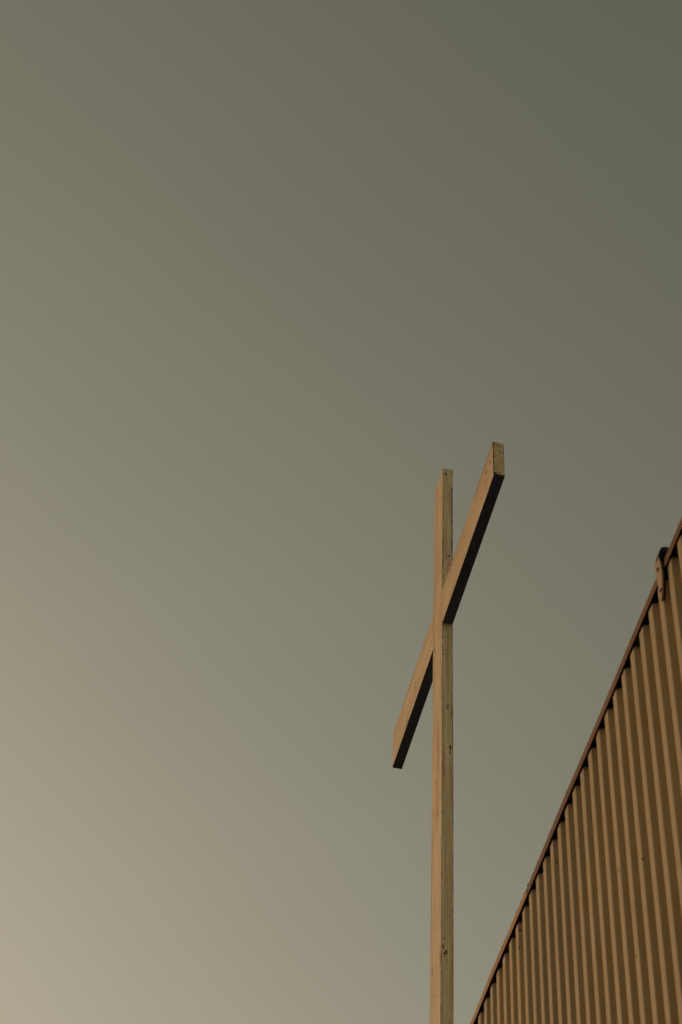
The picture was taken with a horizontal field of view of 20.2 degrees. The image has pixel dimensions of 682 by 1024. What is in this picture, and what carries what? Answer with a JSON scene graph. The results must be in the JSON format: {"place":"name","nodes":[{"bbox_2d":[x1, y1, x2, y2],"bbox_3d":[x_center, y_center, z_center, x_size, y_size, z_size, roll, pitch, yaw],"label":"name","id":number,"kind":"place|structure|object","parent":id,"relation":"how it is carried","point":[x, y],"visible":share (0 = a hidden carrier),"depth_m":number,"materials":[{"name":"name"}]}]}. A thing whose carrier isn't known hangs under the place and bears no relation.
{"place":"outdoors","nodes":[
{"label":"outdoors","id":0,"kind":"place"},
{"bbox_2d":[0,0,681,1023],"label":"sky","id":1,"kind":"structure","parent":0,"point":[271,271],"materials":[{"name":"grey"}]},
{"label":"ground","id":2,"kind":"structure","parent":0,"visible":0},
{"bbox_2d":[392,442,504,1023],"bbox_3d":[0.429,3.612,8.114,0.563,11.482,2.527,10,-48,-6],"label":"wooden cross","id":3,"kind":"object","parent":2,"relation":"on","point":[452,573],"visible":1,"depth_m":10.84,"materials":[{"name":"beige paint"}]},
{"bbox_2d":[470,517,681,1023],"bbox_3d":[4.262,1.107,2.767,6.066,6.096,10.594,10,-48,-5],"label":"metal building","id":4,"kind":"structure","parent":2,"relation":"on","point":[594,935],"depth_m":6.17,"materials":[{"name":"beige paint"}]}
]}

